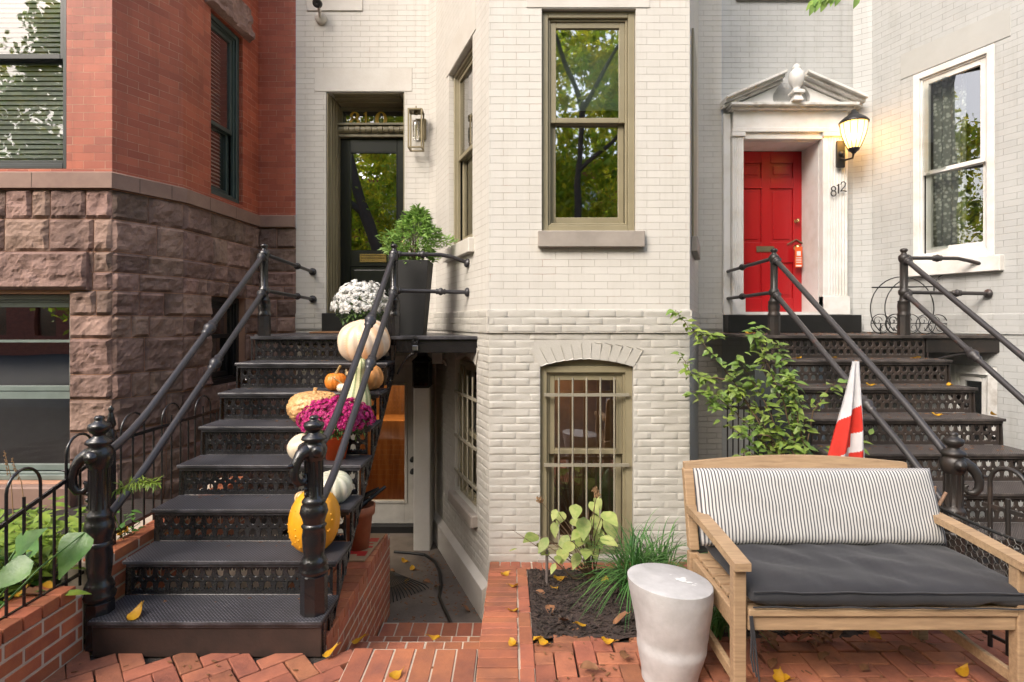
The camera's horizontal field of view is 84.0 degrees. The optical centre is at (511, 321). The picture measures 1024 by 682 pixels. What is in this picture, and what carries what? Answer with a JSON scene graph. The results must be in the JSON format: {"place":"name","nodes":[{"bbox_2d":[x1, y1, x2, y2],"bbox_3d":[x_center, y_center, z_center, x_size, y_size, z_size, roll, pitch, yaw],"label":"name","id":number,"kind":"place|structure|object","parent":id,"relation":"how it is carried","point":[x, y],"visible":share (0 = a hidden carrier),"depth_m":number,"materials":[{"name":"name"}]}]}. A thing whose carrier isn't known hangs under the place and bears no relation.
{"place":"outdoors","nodes":[
{"label":"outdoors","id":0,"kind":"place"},
{"bbox_2d":[0,498,169,605],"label":"planting soil","id":1,"kind":"structure","parent":0,"point":[127,506],"depth_m":4.16,"materials":[{"name":"soil"}]},
{"bbox_2d":[3,450,14,532],"bbox_3d":[-2.917,1.004,3.298,0.065,0.512,0.016,0,0,7],"label":"dry stalk","id":2,"kind":"object","parent":1,"relation":"on","point":[6,464],"visible":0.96,"depth_m":3.30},
{"bbox_2d":[11,458,26,529],"bbox_3d":[-2.855,1.033,3.300,0.102,0.485,0.019,0,0,0],"label":"dry stalk","id":3,"kind":"object","parent":1,"relation":"on","point":[13,465],"visible":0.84,"depth_m":3.30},
{"bbox_2d":[0,550,44,604],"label":"bed plant","id":4,"kind":"object","parent":1,"relation":"on","point":[36,583],"visible":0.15,"depth_m":2.86,"materials":[{"name":"green plant"}]},
{"bbox_2d":[0,496,85,571],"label":"bed plant","id":5,"kind":"object","parent":1,"relation":"on","point":[29,520],"visible":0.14,"depth_m":3.46,"materials":[{"name":"green plant"}]},
{"bbox_2d":[0,510,90,597],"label":"bed plant","id":6,"kind":"object","parent":1,"relation":"on","point":[46,547],"visible":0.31,"depth_m":3.02,"materials":[{"name":"green plant"}]},
{"bbox_2d":[0,528,93,608],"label":"hosta","id":7,"kind":"object","parent":1,"relation":"on","point":[74,548],"visible":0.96,"depth_m":2.62,"materials":[{"name":"green plant"}]},
{"bbox_2d":[116,510,146,539],"bbox_3d":[-2.264,1.185,3.339,0.192,0.164,0.197,0,0,29],"label":"bed plant","id":8,"kind":"object","parent":1,"relation":"in","point":[122,525],"visible":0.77,"depth_m":3.33,"materials":[{"name":"green plant"}]},
{"bbox_2d":[111,475,163,538],"bbox_3d":[-2.063,1.026,3.049,0.482,0.440,0.182,0,0,31],"label":"fern sprig","id":9,"kind":"object","parent":1,"relation":"on","point":[145,484],"visible":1,"depth_m":2.99,"materials":[{"name":"green plant"}]},
{"bbox_2d":[283,533,481,622],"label":"areaway floor","id":10,"kind":"structure","parent":0,"point":[417,608],"depth_m":4.77,"materials":[{"name":"concrete"}]},
{"bbox_2d":[342,517,428,601],"bbox_3d":[-1.422,1.831,4.933,1.423,0.851,0.389,0,0,25],"label":"leaf rake","id":11,"kind":"object","parent":10,"relation":"on","point":[394,576],"visible":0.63,"depth_m":4.80,"materials":[{"name":"black metal"}]},
{"bbox_2d":[339,623,481,681],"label":"areaway steps","id":12,"kind":"structure","parent":10,"relation":"on","point":[450,654],"depth_m":2.83,"materials":[{"name":"brick"}]},
{"bbox_2d":[352,633,367,643],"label":"fallen leaf","id":13,"kind":"object","parent":12,"relation":"on","point":[356,640],"visible":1,"depth_m":3.25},
{"bbox_2d":[389,667,403,678],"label":"fallen leaf","id":14,"kind":"object","parent":12,"relation":"on","point":[395,674],"visible":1,"depth_m":2.65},
{"bbox_2d":[425,634,439,639],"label":"fallen leaf","id":15,"kind":"object","parent":12,"relation":"on","point":[433,637],"visible":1,"depth_m":3.31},
{"bbox_2d":[394,550,452,622],"bbox_3d":[-0.674,2.253,4.945,0.298,0.028,1.558,0,0,-27],"label":"hose","id":16,"kind":"object","parent":10,"relation":"on","point":[434,561],"visible":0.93,"depth_m":5.03,"materials":[{"name":"black rubber"}]},
{"bbox_2d":[43,630,1008,681],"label":"brick paving","id":17,"kind":"structure","parent":0,"point":[886,659],"depth_m":2.77,"materials":[{"name":"brick"}]},
{"bbox_2d":[322,642,340,656],"bbox_3d":[-0.899,1.626,2.827,0.049,0.045,0.083,0,0,27],"label":"fallen leaf","id":18,"kind":"object","parent":17,"relation":"on","point":[327,653],"visible":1,"depth_m":2.82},
{"bbox_2d":[71,332,1012,681],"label":"leaf litter","id":19,"kind":"object","parent":17,"relation":"on","point":[577,628],"visible":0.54,"depth_m":3.12,"materials":[{"name":"plant"}]},
{"bbox_2d":[539,637,549,644],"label":"fallen leaf","id":20,"kind":"object","parent":17,"relation":"on","point":[542,641],"visible":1,"depth_m":2.92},
{"bbox_2d":[580,660,601,669],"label":"dead leaf","id":21,"kind":"object","parent":17,"relation":"on","point":[586,664],"visible":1,"depth_m":2.68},
{"bbox_2d":[601,636,615,643],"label":"fallen leaf","id":22,"kind":"object","parent":17,"relation":"on","point":[606,640],"visible":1,"depth_m":2.94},
{"bbox_2d":[619,647,630,658],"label":"dead leaf","id":23,"kind":"object","parent":17,"relation":"on","point":[623,654],"visible":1,"depth_m":2.78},
{"bbox_2d":[627,563,713,681],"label":"concrete stool","id":24,"kind":"object","parent":17,"relation":"on","point":[673,607],"visible":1,"depth_m":2.53,"materials":[{"name":"concrete"}]},
{"bbox_2d":[760,639,778,645],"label":"dead leaf","id":25,"kind":"object","parent":17,"relation":"on","point":[773,641],"visible":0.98,"depth_m":2.92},
{"bbox_2d":[767,631,776,639],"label":"dead leaf","id":26,"kind":"object","parent":17,"relation":"on","point":[769,634],"visible":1,"depth_m":2.98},
{"bbox_2d":[767,658,777,668],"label":"dead leaf","id":27,"kind":"object","parent":17,"relation":"on","point":[772,662],"visible":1,"depth_m":2.74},
{"bbox_2d":[773,667,783,681],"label":"fallen leaf","id":28,"kind":"object","parent":17,"relation":"on","point":[778,675],"visible":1,"depth_m":2.63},
{"bbox_2d":[773,669,794,680],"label":"fallen leaf","id":29,"kind":"object","parent":17,"relation":"on","point":[787,677],"visible":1,"depth_m":2.63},
{"bbox_2d":[797,633,811,641],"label":"dead leaf","id":30,"kind":"object","parent":17,"relation":"on","point":[803,636],"visible":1,"depth_m":2.95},
{"bbox_2d":[809,634,826,643],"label":"dead leaf","id":31,"kind":"object","parent":17,"relation":"on","point":[817,638],"visible":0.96,"depth_m":2.95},
{"bbox_2d":[817,651,829,660],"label":"dead leaf","id":32,"kind":"object","parent":17,"relation":"on","point":[822,655],"visible":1,"depth_m":2.80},
{"bbox_2d":[832,630,843,638],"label":"dead leaf","id":33,"kind":"object","parent":17,"relation":"on","point":[836,634],"visible":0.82,"depth_m":2.98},
{"bbox_2d":[682,454,1023,681],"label":"garden bench","id":34,"kind":"object","parent":17,"relation":"on","point":[736,609],"visible":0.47,"depth_m":2.44,"materials":[{"name":"brown wood"}]},
{"bbox_2d":[705,543,1023,681],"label":"seat cushion","id":35,"kind":"object","parent":34,"relation":"on","point":[853,576],"visible":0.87,"depth_m":2.49,"materials":[{"name":"grey fabric"}]},
{"bbox_2d":[693,468,947,545],"bbox_3d":[1.585,0.959,2.951,1.255,0.362,0.214,0,0,0],"label":"back cushion","id":36,"kind":"object","parent":35,"relation":"on","point":[856,506],"visible":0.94,"depth_m":2.89,"materials":[{"name":"fabric"}]},
{"bbox_2d":[859,662,870,670],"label":"dead leaf","id":37,"kind":"object","parent":17,"relation":"on","point":[862,666],"visible":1,"depth_m":2.71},
{"bbox_2d":[707,332,1023,575],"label":"iron staircase","id":38,"kind":"structure","parent":17,"relation":"on","point":[1011,485],"depth_m":4.40,"materials":[{"name":"metal"}]},
{"bbox_2d":[726,248,987,554],"bbox_3d":[2.387,0.514,4.627,0.245,2.302,2.947,0,0,-7],"label":"stair railing","id":39,"kind":"object","parent":38,"relation":"attached to","point":[955,464],"visible":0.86,"depth_m":3.63,"materials":[{"name":"metal"}]},
{"bbox_2d":[870,275,946,333],"bbox_3d":[3.845,-0.168,5.399,1.019,0.588,0.213,0,0,0],"label":"plant stand","id":40,"kind":"object","parent":38,"relation":"on","point":[890,323],"visible":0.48,"depth_m":5.30,"materials":[{"name":"black metal"}]},
{"bbox_2d":[896,248,1023,404],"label":"stair railing","id":41,"kind":"object","parent":38,"relation":"attached to","point":[905,293],"visible":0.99,"depth_m":4.75,"materials":[{"name":"metal"}]},
{"bbox_2d":[869,630,881,639],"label":"fallen leaf","id":42,"kind":"object","parent":17,"relation":"on","point":[874,634],"visible":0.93,"depth_m":3.00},
{"bbox_2d":[898,645,916,651],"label":"dead leaf","id":43,"kind":"object","parent":17,"relation":"on","point":[902,647],"visible":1,"depth_m":2.86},
{"bbox_2d":[938,491,947,505],"bbox_3d":[2.176,1.301,3.120,0.425,0.735,0.018,0,0,0],"label":"garden stake","id":44,"kind":"object","parent":17,"relation":"on","point":[942,498],"visible":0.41,"depth_m":3.11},
{"bbox_2d":[955,663,968,676],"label":"fallen leaf","id":45,"kind":"object","parent":17,"relation":"on","point":[963,670],"visible":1,"depth_m":2.68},
{"bbox_2d":[982,466,1023,656],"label":"loop fence","id":46,"kind":"object","parent":17,"relation":"on","point":[991,506],"visible":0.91,"depth_m":2.87,"materials":[{"name":"metal"}]},
{"bbox_2d":[65,517,1018,681],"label":"ground","id":47,"kind":"structure","parent":0,"point":[313,660],"depth_m":3.07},
{"bbox_2d":[0,476,244,681],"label":"planter wall","id":48,"kind":"structure","parent":47,"relation":"on","point":[41,639],"depth_m":2.71,"materials":[{"name":"red brick"}]},
{"bbox_2d":[21,587,50,594],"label":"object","id":49,"kind":"object","parent":48,"relation":"on","point":[31,590],"visible":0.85,"depth_m":2.73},
{"bbox_2d":[0,432,90,620],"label":"loop fence","id":50,"kind":"object","parent":48,"relation":"on","point":[22,512],"visible":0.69,"depth_m":2.71,"materials":[{"name":"black metal"}]},
{"bbox_2d":[42,581,51,587],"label":"fallen leaf","id":51,"kind":"object","parent":48,"relation":"on","point":[47,584],"visible":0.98,"depth_m":2.81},
{"bbox_2d":[106,389,241,544],"bbox_3d":[-2.245,0.868,3.966,0.068,0.795,1.628,0,0,0],"label":"loop fence","id":52,"kind":"object","parent":48,"relation":"on","point":[112,432],"visible":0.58,"depth_m":3.58,"materials":[{"name":"black metal"}]},
{"bbox_2d":[0,0,295,532],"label":"red row house","id":53,"kind":"structure","parent":47,"relation":"on","point":[147,178],"depth_m":4.66,"materials":[{"name":"brick"}]},
{"bbox_2d":[0,0,66,168],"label":"window","id":54,"kind":"structure","parent":53,"relation":"in","point":[6,59],"depth_m":4.45,"materials":[{"name":"glass"}]},
{"bbox_2d":[0,295,69,479],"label":"window","id":55,"kind":"structure","parent":53,"relation":"in","point":[6,391],"depth_m":4.44,"materials":[{"name":"glass"}]},
{"bbox_2d":[211,13,238,203],"bbox_3d":[-2.862,-2.033,5.521,0.140,1.701,0.542,0,0,4],"label":"window","id":56,"kind":"structure","parent":53,"relation":"in","point":[232,41],"depth_m":5.69,"materials":[{"name":"black paint"}]},
{"bbox_2d":[211,297,238,385],"bbox_3d":[-2.873,0.190,5.546,0.105,0.846,0.591,0,0,4],"label":"window","id":57,"kind":"structure","parent":53,"relation":"in","point":[216,302],"depth_m":5.74,"materials":[{"name":"glass"}]},
{"bbox_2d":[89,534,389,655],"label":"retaining wall","id":58,"kind":"structure","parent":47,"relation":"on","point":[363,607],"depth_m":3.65,"materials":[{"name":"red brick"}]},
{"bbox_2d":[349,533,384,561],"bbox_3d":[-1.050,1.600,4.041,0.160,0.009,0.493,0,0,4],"label":"cardboard sheet","id":59,"kind":"object","parent":58,"relation":"on","point":[363,555],"visible":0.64,"depth_m":3.94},
{"bbox_2d":[346,501,375,550],"bbox_3d":[-1.085,1.446,4.020,0.236,0.302,0.236,0,0,0],"label":"terracotta pot","id":60,"kind":"object","parent":59,"relation":"on","point":[361,540],"visible":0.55,"depth_m":3.95,"materials":[{"name":"ceramic"}]},
{"bbox_2d":[362,485,385,507],"bbox_3d":[-1.013,1.269,4.083,0.242,0.159,0.067,0,0,-31],"label":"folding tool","id":61,"kind":"object","parent":60,"relation":"on","point":[370,495],"visible":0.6,"depth_m":4.07,"materials":[{"name":"black metal"}]},
{"bbox_2d":[88,332,477,656],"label":"iron staircase","id":62,"kind":"structure","parent":47,"relation":"on","point":[200,621],"depth_m":3.34,"materials":[{"name":"metal"}]},
{"bbox_2d":[126,601,143,619],"bbox_3d":[-1.910,1.462,2.882,0.063,0.055,0.105,0,0,-23],"label":"fallen leaf","id":63,"kind":"object","parent":62,"relation":"on","point":[135,613],"visible":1,"depth_m":2.88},
{"bbox_2d":[61,244,316,651],"bbox_3d":[-2.107,0.514,4.472,0.248,2.302,3.252,0,0,2],"label":"stair railing","id":64,"kind":"object","parent":62,"relation":"attached to","point":[96,456],"visible":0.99,"depth_m":2.93,"materials":[{"name":"black metal"}]},
{"bbox_2d":[287,433,304,458],"bbox_3d":[-1.371,0.825,3.720,0.183,0.180,0.185,0,0,0],"label":"pumpkin","id":65,"kind":"object","parent":62,"relation":"on","point":[294,443],"visible":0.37,"depth_m":3.65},
{"bbox_2d":[286,387,335,422],"bbox_3d":[-1.388,0.590,3.989,0.372,0.252,0.371,0,0,0],"label":"pumpkin","id":66,"kind":"object","parent":62,"relation":"on","point":[297,404],"visible":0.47,"depth_m":3.87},
{"bbox_2d":[287,492,339,551],"bbox_3d":[-1.120,1.127,3.218,0.283,0.347,0.276,0,0,0],"label":"gourd","id":67,"kind":"object","parent":62,"relation":"on","point":[295,523],"visible":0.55,"depth_m":3.14,"materials":[{"name":"food"}]},
{"bbox_2d":[309,331,339,332],"bbox_3d":[-1.720,0.111,5.760,0.520,0.017,0.420,0,0,0],"label":"doormat","id":68,"kind":"object","parent":62,"relation":"on","point":[325,332],"visible":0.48,"depth_m":5.55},
{"bbox_2d":[324,365,345,390],"bbox_3d":[-1.306,0.417,4.219,0.167,0.188,0.165,0,0,0],"label":"pumpkin","id":69,"kind":"object","parent":62,"relation":"on","point":[330,382],"visible":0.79,"depth_m":4.16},
{"bbox_2d":[294,395,375,460],"bbox_3d":[-1.165,0.697,3.747,0.526,0.413,0.517,0,0,0],"label":"potted chrysanthemum","id":70,"kind":"object","parent":62,"relation":"on","point":[335,438],"visible":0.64,"depth_m":3.65,"materials":[{"name":"purple plant"}]},
{"bbox_2d":[332,377,343,391],"bbox_3d":[-1.243,0.457,4.126,0.123,0.111,0.086,0,0,0],"label":"pumpkin","id":71,"kind":"object","parent":62,"relation":"on","point":[340,386],"visible":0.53,"depth_m":4.10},
{"bbox_2d":[324,470,352,502],"bbox_3d":[-1.098,1.014,3.480,0.239,0.189,0.236,0,0,0],"label":"pumpkin","id":72,"kind":"object","parent":62,"relation":"on","point":[341,490],"visible":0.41,"depth_m":3.42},
{"bbox_2d":[345,356,370,411],"bbox_3d":[-1.086,0.474,3.980,0.200,0.473,0.200,0,0,0],"label":"gourd","id":73,"kind":"object","parent":62,"relation":"on","point":[356,382],"visible":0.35,"depth_m":3.93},
{"bbox_2d":[330,279,388,325],"bbox_3d":[-1.284,-0.119,4.860,0.524,0.474,0.522,0,0,0],"label":"potted chrysanthemum","id":74,"kind":"object","parent":62,"relation":"on","point":[345,306],"visible":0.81,"depth_m":4.71,"materials":[{"name":"white plant"}]},
{"bbox_2d":[337,319,389,361],"bbox_3d":[-1.163,0.156,4.469,0.410,0.352,0.396,0,0,0],"label":"pumpkin","id":75,"kind":"object","parent":62,"relation":"on","point":[349,336],"visible":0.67,"depth_m":4.33,"materials":[{"name":"food"}]},
{"bbox_2d":[368,366,383,389],"bbox_3d":[-1.084,0.409,4.239,0.253,0.203,0.248,0,0,0],"label":"pumpkin","id":76,"kind":"object","parent":62,"relation":"on","point":[376,379],"visible":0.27,"depth_m":4.17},
{"bbox_2d":[285,244,469,617],"bbox_3d":[-0.949,0.428,3.898,0.592,2.131,2.218,0,0,17],"label":"stair railing","id":77,"kind":"object","parent":62,"relation":"attached to","point":[311,452],"visible":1,"depth_m":2.92,"materials":[{"name":"black metal"}]},
{"bbox_2d":[412,335,417,350],"bbox_3d":[-0.780,0.175,4.579,0.054,0.121,0.020,0,0,0],"label":"padlock","id":78,"kind":"object","parent":62,"relation":"hanging from","point":[414,347],"visible":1,"depth_m":4.57,"materials":[{"name":"metal"}]},
{"bbox_2d":[375,202,459,334],"bbox_3d":[-0.837,-0.461,5.007,0.743,1.163,0.556,0,0,0],"label":"tall planter","id":79,"kind":"object","parent":62,"relation":"on","point":[415,272],"visible":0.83,"depth_m":4.91,"materials":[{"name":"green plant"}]},
{"bbox_2d":[295,0,722,619],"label":"cream row house","id":80,"kind":"structure","parent":47,"relation":"on","point":[561,176],"depth_m":4.44,"materials":[{"name":"brick"}]},
{"bbox_2d":[312,0,326,24],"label":"security light","id":81,"kind":"object","parent":80,"relation":"attached to","point":[320,18],"visible":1,"depth_m":6.05,"materials":[{"name":"beige paint"}]},
{"bbox_2d":[341,139,402,312],"bbox_3d":[-1.573,-1.084,6.444,0.750,1.986,0.113,0,0,0],"label":"front door","id":82,"kind":"structure","parent":80,"relation":"in","point":[371,169],"depth_m":6.48,"materials":[{"name":"black paint"}]},
{"bbox_2d":[349,365,413,522],"bbox_3d":[-1.387,1.332,6.165,0.775,1.727,0.110,0,0,0],"label":"basement door","id":83,"kind":"structure","parent":80,"relation":"in","point":[386,510],"depth_m":6.18,"materials":[{"name":"paint"}]},
{"bbox_2d":[407,106,425,151],"bbox_3d":[-1.001,-2.026,5.991,0.162,0.458,0.216,0,0,0],"label":"wall lantern","id":84,"kind":"object","parent":80,"relation":"attached to","point":[421,129],"depth_m":6.02,"materials":[{"name":"gold metal"}]},
{"bbox_2d":[412,353,431,387],"bbox_3d":[-0.875,0.468,5.560,0.180,0.355,0.180,0,0,0],"label":"wall lantern","id":85,"kind":"object","parent":80,"relation":"attached to","point":[421,370],"depth_m":5.49,"materials":[{"name":"black metal"}]},
{"bbox_2d":[432,353,446,365],"bbox_3d":[-0.678,0.358,5.464,0.128,0.168,0.387,0,0,0],"label":"junction box","id":86,"kind":"object","parent":80,"relation":"attached to","point":[437,358],"visible":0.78,"depth_m":5.27,"materials":[{"name":"grey plastic"}]},
{"bbox_2d":[454,46,472,243],"bbox_3d":[-0.386,-1.535,5.133,0.354,1.676,0.764,0,0,0],"label":"window","id":87,"kind":"structure","parent":80,"relation":"in","point":[463,78],"depth_m":5.44,"materials":[{"name":"beige paint"}]},
{"bbox_2d":[454,356,476,506],"bbox_3d":[-0.340,0.930,4.968,0.157,1.265,0.726,0,0,-20],"label":"window","id":88,"kind":"structure","parent":80,"relation":"in","point":[466,364],"depth_m":5.12,"materials":[{"name":"beige paint"}]},
{"bbox_2d":[540,359,631,553],"bbox_3d":[0.568,1.041,4.392,0.704,1.505,0.136,0,0,0],"label":"window","id":89,"kind":"structure","parent":80,"relation":"in","point":[580,369],"depth_m":4.36,"materials":[{"name":"beige paint"}]},
{"bbox_2d":[542,12,634,230],"bbox_3d":[0.583,-1.530,4.408,0.711,1.687,0.105,0,0,0],"label":"window","id":90,"kind":"structure","parent":80,"relation":"in","point":[588,58],"depth_m":4.40,"materials":[{"name":"beige paint"}]},
{"bbox_2d":[692,28,696,235],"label":"side window","id":91,"kind":"structure","parent":80,"relation":"in","point":[694,59],"depth_m":4.69,"materials":[{"name":"green paint"}]},
{"bbox_2d":[571,514,714,596],"bbox_3d":[0.982,1.535,3.807,1.318,0.479,1.037,0,0,0],"label":"liriope","id":92,"kind":"object","parent":47,"relation":"on","point":[668,552],"visible":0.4,"depth_m":3.82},
{"bbox_2d":[527,566,866,639],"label":"bark mulch","id":93,"kind":"object","parent":47,"relation":"on","point":[544,622],"visible":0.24,"depth_m":3.34,"materials":[{"name":"wood"}]},
{"bbox_2d":[545,549,547,585],"bbox_3d":[0.232,1.635,3.781,0.019,0.241,0.030,0,0,0],"label":"garden stake","id":94,"kind":"object","parent":93,"relation":"on","point":[546,567],"visible":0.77,"depth_m":3.77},
{"bbox_2d":[545,605,554,614],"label":"dead leaf","id":95,"kind":"object","parent":93,"relation":"on","point":[549,606],"visible":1,"depth_m":3.35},
{"bbox_2d":[510,486,618,578],"bbox_3d":[0.355,1.445,3.784,0.756,0.670,0.416,0,0,0],"label":"hydrangea","id":96,"kind":"object","parent":93,"relation":"on","point":[565,546],"visible":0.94,"depth_m":3.84,"materials":[{"name":"green plant"}]},
{"bbox_2d":[613,611,630,623],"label":"dead leaf","id":97,"kind":"object","parent":93,"relation":"on","point":[617,619],"visible":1,"depth_m":3.17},
{"bbox_2d":[545,508,714,625],"bbox_3d":[0.751,1.490,3.597,1.095,0.530,1.236,0,0,-29],"label":"liriope","id":98,"kind":"object","parent":93,"relation":"on","point":[637,557],"visible":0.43,"depth_m":3.59,"materials":[{"name":"plant"}]},
{"bbox_2d":[710,606,777,649],"bbox_3d":[1.025,1.515,3.040,0.747,0.340,0.746,0,0,22],"label":"liriope","id":99,"kind":"object","parent":93,"relation":"on","point":[719,624],"visible":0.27,"depth_m":3.01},
{"bbox_2d":[666,309,873,456],"bbox_3d":[1.716,0.854,3.850,1.214,1.890,0.698,0,0,0],"label":"climbing shrub","id":100,"kind":"object","parent":93,"relation":"on","point":[731,391],"visible":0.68,"depth_m":3.95,"materials":[{"name":"green plant"}]},
{"bbox_2d":[725,399,774,456],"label":"iron gate","id":101,"kind":"structure","parent":47,"relation":"on","point":[743,407],"depth_m":5.19,"materials":[{"name":"metal"}]},
{"bbox_2d":[828,360,864,457],"bbox_3d":[1.904,0.970,3.259,0.316,1.489,0.098,0,0,0],"label":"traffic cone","id":102,"kind":"object","parent":47,"relation":"on","point":[847,439],"visible":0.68,"depth_m":3.26,"materials":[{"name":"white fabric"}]},
{"bbox_2d":[721,0,1023,549],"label":"grey row house","id":103,"kind":"structure","parent":47,"relation":"on","point":[932,91],"depth_m":5.91,"materials":[{"name":"paint"}]},
{"bbox_2d":[744,152,802,311],"bbox_3d":[2.887,-1.014,6.439,0.834,1.822,0.121,0,0,0],"label":"front door","id":104,"kind":"structure","parent":103,"relation":"in","point":[772,180],"depth_m":6.44,"materials":[{"name":"red paint"}]},
{"bbox_2d":[795,247,801,266],"bbox_3d":[3.212,-0.720,6.373,0.084,0.230,0.004,0,0,0],"label":"door hanger","id":105,"kind":"object","parent":104,"relation":"hanging from","point":[798,256],"depth_m":6.37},
{"bbox_2d":[836,109,869,167],"bbox_3d":[3.485,-1.887,5.824,0.280,0.545,0.329,0,0,0],"label":"wall lantern","id":106,"kind":"object","parent":103,"relation":"attached to","point":[853,125],"depth_m":5.75,"materials":[{"name":"black metal"}]},
{"bbox_2d":[913,44,994,262],"bbox_3d":[4.174,-1.498,5.311,0.226,1.841,0.700,0,0,-21],"label":"window","id":107,"kind":"structure","parent":103,"relation":"in","point":[946,183],"depth_m":5.43,"materials":[{"name":"white paint"}]},
{"bbox_2d":[946,364,996,468],"bbox_3d":[4.182,0.855,5.145,0.105,0.916,0.421,0,0,-21],"label":"window","id":108,"kind":"structure","parent":103,"relation":"in","point":[960,374],"depth_m":5.07,"materials":[{"name":"white paint"}]},
{"bbox_2d":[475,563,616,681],"bbox_3d":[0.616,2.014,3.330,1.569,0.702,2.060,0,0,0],"label":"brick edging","id":109,"kind":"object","parent":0,"point":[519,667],"visible":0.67,"depth_m":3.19,"materials":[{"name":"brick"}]},
{"bbox_2d":[476,562,686,681],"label":"brick path","id":110,"kind":"structure","parent":0,"point":[497,661],"depth_m":3.14,"materials":[{"name":"brick"}]},
{"bbox_2d":[508,637,517,645],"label":"fallen leaf","id":111,"kind":"object","parent":110,"relation":"on","point":[511,641],"visible":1,"depth_m":2.92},
{"bbox_2d":[806,0,859,15],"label":"overhanging branch","id":112,"kind":"object","parent":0,"point":[814,6],"visible":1,"depth_m":3.19,"materials":[{"name":"green plant"}]},
{"bbox_3d":[2.282,1.285,3.120,0.092,0.762,0.018,0,0,0],"label":"garden stake","id":113,"kind":"object","parent":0,"visible":0},
{"bbox_2d":[938,505,1023,577],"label":"wire mesh","id":114,"kind":"object","parent":113,"relation":"attached to","point":[990,530],"visible":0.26,"depth_m":2.83,"materials":[{"name":"black metal"}]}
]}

